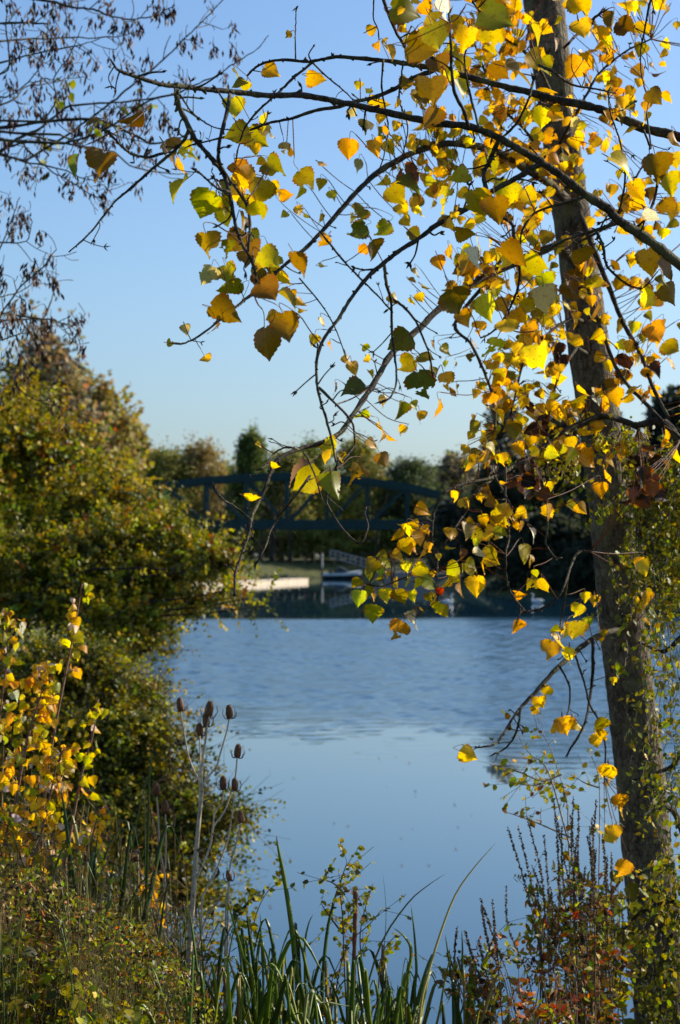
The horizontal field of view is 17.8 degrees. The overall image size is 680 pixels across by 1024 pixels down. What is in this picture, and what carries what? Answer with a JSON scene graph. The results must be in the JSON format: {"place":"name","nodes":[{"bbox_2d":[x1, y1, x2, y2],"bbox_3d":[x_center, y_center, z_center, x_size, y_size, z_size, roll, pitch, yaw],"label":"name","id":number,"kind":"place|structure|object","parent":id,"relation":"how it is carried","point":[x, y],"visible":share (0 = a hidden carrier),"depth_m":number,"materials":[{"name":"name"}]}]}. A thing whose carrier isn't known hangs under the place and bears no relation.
{"place":"outdoors","nodes":[
{"label":"outdoors","id":0,"kind":"place"},
{"bbox_2d":[0,556,665,800],"bbox_3d":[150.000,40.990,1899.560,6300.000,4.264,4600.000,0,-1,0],"label":"ground","id":1,"kind":"structure","parent":0,"point":[295,569],"depth_m":341.97,"materials":[{"name":"green plant"}]},
{"bbox_2d":[0,803,28,878],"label":"poplar sapling","id":2,"kind":"object","parent":1,"relation":"on","point":[3,829],"visible":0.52,"depth_m":6.08,"materials":[{"name":"yellow plant"}]},
{"bbox_2d":[0,608,29,836],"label":"poplar sapling","id":3,"kind":"object","parent":1,"relation":"on","point":[8,676],"visible":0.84,"depth_m":6.48,"materials":[{"name":"yellow plant"}]},
{"bbox_2d":[0,660,62,895],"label":"poplar sapling","id":4,"kind":"object","parent":1,"relation":"on","point":[45,713],"visible":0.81,"depth_m":6.28,"materials":[{"name":"yellow plant"}]},
{"bbox_2d":[7,742,81,966],"bbox_3d":[-0.844,1.382,6.068,0.180,1.473,0.192,-1,-2,40],"label":"poplar sapling","id":5,"kind":"object","parent":1,"relation":"on","point":[57,756],"visible":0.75,"depth_m":6.08,"materials":[{"name":"yellow plant"}]},
{"bbox_2d":[0,292,125,627],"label":"broadleaf tree","id":6,"kind":"object","parent":1,"relation":"on","point":[56,359],"visible":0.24,"depth_m":73.87,"materials":[{"name":"plant"}]},
{"bbox_2d":[32,583,94,849],"bbox_3d":[-0.844,1.203,6.564,0.186,1.978,0.138,0,-1,22],"label":"poplar sapling","id":7,"kind":"object","parent":1,"relation":"on","point":[73,627],"visible":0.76,"depth_m":6.58,"materials":[{"name":"yellow plant"}]},
{"bbox_2d":[54,699,109,881],"bbox_3d":[-0.762,1.353,6.377,0.144,1.604,0.139,-1,-1,38],"label":"poplar sapling","id":8,"kind":"object","parent":1,"relation":"on","point":[88,756],"visible":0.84,"depth_m":6.38,"materials":[{"name":"yellow plant"}]},
{"bbox_2d":[72,807,110,967],"bbox_3d":[-0.720,1.485,6.165,0.116,1.288,0.100,-1,-1,38],"label":"poplar sapling","id":9,"kind":"object","parent":1,"relation":"on","point":[102,825],"visible":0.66,"depth_m":6.18,"materials":[{"name":"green plant"}]},
{"bbox_2d":[4,787,180,1007],"bbox_3d":[-0.697,1.417,5.972,0.444,1.322,0.768,0,-1,8],"label":"iris clump","id":10,"kind":"object","parent":1,"relation":"on","point":[93,865],"visible":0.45,"depth_m":5.98,"materials":[{"name":"green plant"}]},
{"bbox_2d":[0,338,209,628],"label":"oak tree","id":11,"kind":"object","parent":1,"relation":"on","point":[46,470],"visible":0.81,"depth_m":24.35,"materials":[{"name":"green plant"}]},
{"bbox_2d":[78,368,145,548],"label":"broadleaf tree","id":12,"kind":"object","parent":1,"relation":"on","point":[108,395],"visible":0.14,"depth_m":91.77,"materials":[{"name":"green plant"}]},
{"bbox_2d":[109,406,154,499],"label":"broadleaf tree","id":13,"kind":"object","parent":1,"relation":"on","point":[144,438],"visible":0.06,"depth_m":118.08,"materials":[{"name":"green plant"}]},
{"bbox_2d":[0,0,268,433],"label":"ash tree","id":14,"kind":"object","parent":1,"relation":"on","point":[11,318],"visible":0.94,"depth_m":9.81,"materials":[{"name":"brown plant"}]},
{"bbox_2d":[0,688,273,1023],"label":"undergrowth","id":15,"kind":"object","parent":1,"relation":"on","point":[69,985],"visible":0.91,"depth_m":5.13,"materials":[{"name":"green plant"}]},
{"bbox_2d":[106,931,179,1023],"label":"iris clump","id":16,"kind":"object","parent":1,"relation":"on","point":[156,990],"visible":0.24,"depth_m":5.28,"materials":[{"name":"green plant"}]},
{"bbox_2d":[0,491,288,676],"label":"field maple","id":17,"kind":"object","parent":1,"relation":"on","point":[169,563],"visible":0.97,"depth_m":18.23,"materials":[{"name":"green plant"}]},
{"bbox_2d":[0,619,291,967],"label":"hawthorn bush","id":18,"kind":"object","parent":1,"relation":"on","point":[129,721],"visible":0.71,"depth_m":13.65,"materials":[{"name":"green plant"}]},
{"bbox_2d":[129,870,172,928],"bbox_3d":[-0.575,1.638,6.570,0.144,1.109,0.089,0,-1,20],"label":"poplar sapling","id":19,"kind":"object","parent":1,"relation":"on","point":[156,886],"visible":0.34,"depth_m":6.56,"materials":[{"name":"yellow plant"}]},
{"bbox_2d":[145,435,159,474],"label":"broadleaf tree","id":20,"kind":"object","parent":1,"relation":"on","point":[149,453],"visible":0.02,"depth_m":383.97,"materials":[{"name":"green plant"}]},
{"bbox_2d":[130,780,176,975],"bbox_3d":[-0.545,1.462,6.270,0.135,1.374,0.074,0,-1,10],"label":"teasel","id":21,"kind":"object","parent":1,"relation":"on","point":[164,804],"visible":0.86,"depth_m":6.27,"materials":[{"name":"brown plant"}]},
{"bbox_2d":[139,485,170,522],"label":"broadleaf tree","id":22,"kind":"object","parent":1,"relation":"on","point":[150,493],"visible":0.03,"depth_m":111.78,"materials":[{"name":"green plant"}]},
{"bbox_2d":[143,435,214,531],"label":"broadleaf tree","id":23,"kind":"object","parent":1,"relation":"on","point":[167,465],"visible":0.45,"depth_m":371.67,"materials":[{"name":"green plant"}]},
{"bbox_2d":[132,908,272,1023],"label":"iris clump","id":24,"kind":"object","parent":1,"relation":"on","point":[228,1019],"visible":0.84,"depth_m":4.98,"materials":[{"name":"green plant"}]},
{"bbox_2d":[174,696,247,1019],"bbox_3d":[-0.357,1.326,5.975,0.203,1.640,0.098,0,-1,0],"label":"teasel","id":25,"kind":"object","parent":1,"relation":"on","point":[207,716],"visible":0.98,"depth_m":5.98,"materials":[{"name":"brown plant"}]},
{"bbox_2d":[171,429,260,538],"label":"broadleaf tree","id":26,"kind":"object","parent":1,"relation":"on","point":[202,456],"visible":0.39,"depth_m":374.96,"materials":[{"name":"green plant"}]},
{"bbox_2d":[197,530,242,549],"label":"bank bush","id":27,"kind":"object","parent":1,"relation":"on","point":[232,533],"visible":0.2,"depth_m":361.25,"materials":[{"name":"green plant"}]},
{"bbox_2d":[210,494,232,543],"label":"tree stem","id":28,"kind":"object","parent":1,"relation":"on","point":[220,511],"visible":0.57,"depth_m":357.42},
{"bbox_2d":[185,855,297,1016],"bbox_3d":[-0.285,1.536,5.937,0.355,1.183,0.265,0,-1,-15],"label":"nettle","id":29,"kind":"object","parent":1,"relation":"on","point":[238,909],"visible":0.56,"depth_m":5.92,"materials":[{"name":"green plant"}]},
{"bbox_2d":[222,418,275,559],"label":"broadleaf tree","id":30,"kind":"object","parent":1,"relation":"on","point":[249,457],"visible":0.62,"depth_m":366.63,"materials":[{"name":"green plant"}]},
{"bbox_2d":[174,897,325,1023],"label":"iris clump","id":31,"kind":"object","parent":1,"relation":"on","point":[262,1004],"visible":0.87,"depth_m":5.40,"materials":[{"name":"green plant"}]},
{"bbox_2d":[254,493,273,559],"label":"tree stem","id":32,"kind":"object","parent":1,"relation":"on","point":[262,518],"visible":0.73,"depth_m":358.07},
{"bbox_2d":[266,494,284,559],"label":"tree stem","id":33,"kind":"object","parent":1,"relation":"on","point":[272,544],"visible":0.65,"depth_m":355.84,"materials":[{"name":"brown wood"}]},
{"bbox_2d":[248,530,308,559],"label":"bank bush","id":34,"kind":"object","parent":1,"relation":"on","point":[282,538],"visible":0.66,"depth_m":361.39,"materials":[{"name":"green plant"}]},
{"bbox_2d":[241,442,316,558],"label":"broadleaf tree","id":35,"kind":"object","parent":1,"relation":"on","point":[285,464],"visible":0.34,"depth_m":371.55,"materials":[{"name":"green plant"}]},
{"bbox_2d":[232,836,342,1023],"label":"iris clump","id":36,"kind":"object","parent":1,"relation":"on","point":[295,976],"visible":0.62,"depth_m":5.58,"materials":[{"name":"green plant"}]},
{"bbox_2d":[278,493,301,559],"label":"tree stem","id":37,"kind":"object","parent":1,"relation":"on","point":[290,542],"visible":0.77,"depth_m":357.99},
{"bbox_2d":[265,530,332,560],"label":"bank bush","id":38,"kind":"object","parent":1,"relation":"on","point":[308,543],"visible":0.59,"depth_m":361.78,"materials":[{"name":"green plant"}]},
{"bbox_2d":[147,472,450,529],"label":"truss bridge","id":39,"kind":"structure","parent":1,"relation":"on","point":[282,523],"depth_m":299.80,"materials":[{"name":"paint"}]},
{"bbox_2d":[292,429,349,558],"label":"broadleaf tree","id":40,"kind":"object","parent":1,"relation":"on","point":[319,462],"visible":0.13,"depth_m":379.77,"materials":[{"name":"green plant"}]},
{"bbox_2d":[321,553,322,568],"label":"marker post","id":41,"kind":"object","parent":1,"relation":"on","point":[321,560],"visible":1,"depth_m":344.82,"materials":[{"name":"grey wood"}]},
{"bbox_2d":[243,553,424,564],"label":"post fence","id":42,"kind":"object","parent":1,"relation":"on","point":[325,553],"visible":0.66,"depth_m":346.91,"materials":[{"name":"brown wood"}]},
{"bbox_2d":[264,955,414,1023],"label":"iris clump","id":43,"kind":"object","parent":1,"relation":"on","point":[353,1005],"visible":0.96,"depth_m":5.11,"materials":[{"name":"green plant"}]},
{"bbox_2d":[312,530,380,560],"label":"bank bush","id":44,"kind":"object","parent":1,"relation":"on","point":[337,540],"visible":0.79,"depth_m":362.74,"materials":[{"name":"green plant"}]},
{"bbox_2d":[306,430,396,558],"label":"broadleaf tree","id":45,"kind":"object","parent":1,"relation":"on","point":[354,508],"visible":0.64,"depth_m":366.42,"materials":[{"name":"green plant"}]},
{"bbox_2d":[202,450,541,558],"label":"distant woodland","id":46,"kind":"object","parent":1,"relation":"on","point":[368,538],"visible":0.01,"depth_m":436.07,"materials":[{"name":"green plant"}]},
{"bbox_2d":[67,0,679,462],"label":"poplar tree","id":47,"kind":"object","parent":1,"relation":"on","point":[425,40],"visible":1,"depth_m":3.87,"materials":[{"name":"yellow plant"}]},
{"bbox_2d":[365,494,388,559],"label":"tree stem","id":48,"kind":"object","parent":1,"relation":"on","point":[377,541],"visible":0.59,"depth_m":357.01,"materials":[{"name":"brown wood"}]},
{"bbox_2d":[353,516,415,558],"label":"bank bush","id":49,"kind":"object","parent":1,"relation":"on","point":[387,535],"visible":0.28,"depth_m":362.54,"materials":[{"name":"green plant"}]},
{"bbox_2d":[332,878,463,1023],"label":"iris clump","id":50,"kind":"object","parent":1,"relation":"on","point":[406,1015],"visible":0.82,"depth_m":5.58,"materials":[{"name":"green plant"}]},
{"bbox_2d":[370,451,450,558],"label":"broadleaf tree","id":51,"kind":"object","parent":1,"relation":"on","point":[411,472],"visible":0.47,"depth_m":365.24,"materials":[{"name":"green plant"}]},
{"bbox_2d":[384,568,447,586],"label":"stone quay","id":52,"kind":"structure","parent":1,"relation":"on","point":[400,574],"depth_m":252.92,"materials":[{"name":"grey stone"}]},
{"bbox_2d":[392,517,440,555],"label":"bank bush","id":53,"kind":"object","parent":1,"relation":"on","point":[428,540],"visible":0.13,"depth_m":356.62,"materials":[{"name":"green plant"}]},
{"bbox_2d":[164,0,679,1023],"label":"poplar tree","id":54,"kind":"object","parent":1,"relation":"on","point":[596,378],"visible":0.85,"depth_m":6.36,"materials":[{"name":"yellow plant"}]},
{"bbox_2d":[425,543,447,572],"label":"bank bush","id":55,"kind":"object","parent":1,"relation":"on","point":[430,563],"visible":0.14,"depth_m":245.15,"materials":[{"name":"green plant"}]},
{"bbox_2d":[429,486,475,547],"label":"broadleaf tree","id":56,"kind":"object","parent":1,"relation":"on","point":[447,514],"visible":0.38,"depth_m":234.60,"materials":[{"name":"green plant"}]},
{"bbox_2d":[427,443,477,534],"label":"broadleaf tree","id":57,"kind":"object","parent":1,"relation":"on","point":[450,466],"visible":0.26,"depth_m":373.85,"materials":[{"name":"green plant"}]},
{"bbox_2d":[418,843,495,1023],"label":"grass blade","id":58,"kind":"object","parent":1,"relation":"on","point":[430,965],"depth_m":5.18,"materials":[{"name":"green plant"}]},
{"bbox_2d":[440,938,506,1023],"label":"iris clump","id":59,"kind":"object","parent":1,"relation":"on","point":[471,1001],"visible":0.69,"depth_m":5.67,"materials":[{"name":"green plant"}]},
{"bbox_2d":[439,529,512,574],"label":"broadleaf tree","id":60,"kind":"object","parent":1,"relation":"on","point":[453,554],"visible":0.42,"depth_m":213.13,"materials":[{"name":"green plant"}]},
{"bbox_2d":[413,898,542,1023],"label":"loosestrife","id":61,"kind":"object","parent":1,"relation":"on","point":[482,992],"visible":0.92,"depth_m":5.63,"materials":[{"name":"green plant"}]},
{"bbox_2d":[459,569,497,580],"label":"bank bush","id":62,"kind":"object","parent":1,"relation":"on","point":[464,575],"visible":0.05,"depth_m":218.50,"materials":[{"name":"green plant"}]},
{"bbox_2d":[464,392,529,522],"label":"broadleaf tree","id":63,"kind":"object","parent":1,"relation":"on","point":[501,440],"visible":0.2,"depth_m":231.75,"materials":[{"name":"green plant"}]},
{"bbox_2d":[465,445,554,549],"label":"broadleaf tree","id":64,"kind":"object","parent":1,"relation":"on","point":[515,496],"visible":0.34,"depth_m":212.38,"materials":[{"name":"green plant"}]},
{"bbox_2d":[483,546,552,592],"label":"bank bush","id":65,"kind":"object","parent":1,"relation":"on","point":[519,567],"visible":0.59,"depth_m":198.41,"materials":[{"name":"green plant"}]},
{"bbox_2d":[496,798,586,1023],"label":"loosestrife","id":66,"kind":"object","parent":1,"relation":"on","point":[530,889],"visible":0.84,"depth_m":6.00,"materials":[{"name":"brown plant"}]},
{"bbox_2d":[499,505,590,572],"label":"broadleaf tree","id":67,"kind":"object","parent":1,"relation":"on","point":[563,531],"visible":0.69,"depth_m":197.15,"materials":[{"name":"green plant"}]},
{"bbox_2d":[505,957,597,1023],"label":"loosestrife","id":68,"kind":"object","parent":1,"relation":"on","point":[558,1012],"visible":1,"depth_m":5.42,"materials":[{"name":"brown plant"}]},
{"bbox_2d":[481,700,623,1011],"bbox_3d":[0.618,1.413,6.344,0.442,1.734,0.308,0,-1,0],"label":"spindle shrub","id":69,"kind":"object","parent":1,"relation":"on","point":[538,787],"visible":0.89,"depth_m":6.38,"materials":[{"name":"green plant"}]},
{"bbox_2d":[526,409,580,512],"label":"broadleaf tree","id":70,"kind":"object","parent":1,"relation":"on","point":[558,484],"visible":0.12,"depth_m":214.74,"materials":[{"name":"green plant"}]},
{"bbox_2d":[520,835,633,1023],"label":"loosestrife","id":71,"kind":"object","parent":1,"relation":"on","point":[601,982],"visible":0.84,"depth_m":5.80,"materials":[{"name":"brown plant"}]},
{"bbox_2d":[537,867,624,1022],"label":"loosestrife","id":72,"kind":"object","parent":1,"relation":"on","point":[566,945],"visible":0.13,"depth_m":6.16,"materials":[{"name":"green plant"}]},
{"bbox_2d":[526,796,638,1023],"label":"loosestrife","id":73,"kind":"object","parent":1,"relation":"on","point":[577,883],"visible":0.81,"depth_m":5.88,"materials":[{"name":"brown plant"}]},
{"bbox_2d":[559,411,642,525],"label":"broadleaf tree","id":74,"kind":"object","parent":1,"relation":"on","point":[583,497],"visible":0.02,"depth_m":203.55,"materials":[{"name":"green plant"}]},
{"bbox_2d":[556,815,647,1023],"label":"loosestrife","id":75,"kind":"object","parent":1,"relation":"on","point":[616,927],"visible":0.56,"depth_m":6.02,"materials":[{"name":"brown plant"}]},
{"bbox_2d":[534,412,679,1023],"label":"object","id":76,"kind":"object","parent":1,"relation":"on","point":[670,526],"visible":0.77,"depth_m":6.27,"materials":[{"name":"green plant"}]},
{"bbox_2d":[575,502,670,563],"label":"broadleaf tree","id":77,"kind":"object","parent":1,"relation":"on","point":[587,543],"visible":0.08,"depth_m":193.62,"materials":[{"name":"green plant"}]},
{"bbox_2d":[605,867,642,1023],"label":"climbing bindweed","id":78,"kind":"object","parent":1,"relation":"on","point":[631,890],"visible":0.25,"depth_m":6.46,"materials":[{"name":"green plant"}]},
{"bbox_2d":[641,384,679,561],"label":"broadleaf tree","id":79,"kind":"object","parent":1,"relation":"on","point":[670,395],"visible":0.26,"depth_m":207.64,"materials":[{"name":"green plant"}]},
{"bbox_2d":[0,0,679,555],"label":"sky","id":80,"kind":"structure","parent":0,"point":[137,293],"materials":[{"name":"blue"}]},
{"bbox_2d":[6,578,679,1023],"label":"lake","id":81,"kind":"structure","parent":0,"point":[340,704],"depth_m":37.85,"materials":[{"name":"blue liquid"}]},
{"bbox_2d":[192,575,308,587],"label":"landing stage","id":82,"kind":"object","parent":81,"relation":"on","point":[288,580],"visible":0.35,"depth_m":267.56,"materials":[{"name":"concrete"}]},
{"bbox_2d":[321,567,361,578],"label":"motor boat","id":83,"kind":"object","parent":81,"relation":"on","point":[338,573],"visible":0.82,"depth_m":329.02,"materials":[{"name":"white plastic"}]},
{"bbox_2d":[328,549,365,567],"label":"gangway","id":84,"kind":"object","parent":83,"relation":"on","point":[340,559],"visible":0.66,"depth_m":333.72,"materials":[{"name":"grey metal"}]},
{"bbox_2d":[440,593,453,603],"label":"swan","id":85,"kind":"object","parent":81,"relation":"on","point":[445,601],"visible":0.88,"depth_m":157.30,"materials":[{"name":"white"}]},
{"bbox_2d":[530,593,543,602],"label":"swan","id":86,"kind":"object","parent":81,"relation":"on","point":[537,600],"visible":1,"depth_m":160.20,"materials":[{"name":"white"}]},
{"bbox_2d":[295,838,411,1023],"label":"plant","id":87,"kind":"object","parent":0,"point":[343,924],"visible":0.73,"depth_m":5.63,"materials":[{"name":"green plant"}]},
{"bbox_2d":[352,891,357,980],"bbox_3d":[0.037,1.246,5.676,0.020,0.507,0.014,0,-1,0],"label":"dock stem","id":88,"kind":"object","parent":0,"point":[355,916],"visible":0.55,"depth_m":5.67,"materials":[{"name":"plant"}]},
{"bbox_2d":[359,875,442,1023],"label":"grass blade","id":89,"kind":"object","parent":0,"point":[385,935],"depth_m":5.38,"materials":[{"name":"green plant"}]},
{"bbox_2d":[532,544,595,595],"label":"bank bush","id":90,"kind":"object","parent":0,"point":[582,571],"visible":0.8,"depth_m":190.92,"materials":[{"name":"green plant"}]},
{"bbox_2d":[641,543,669,594],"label":"bank bush","id":91,"kind":"object","parent":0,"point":[652,587],"visible":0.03,"depth_m":184.35,"materials":[{"name":"green plant"}]}
]}

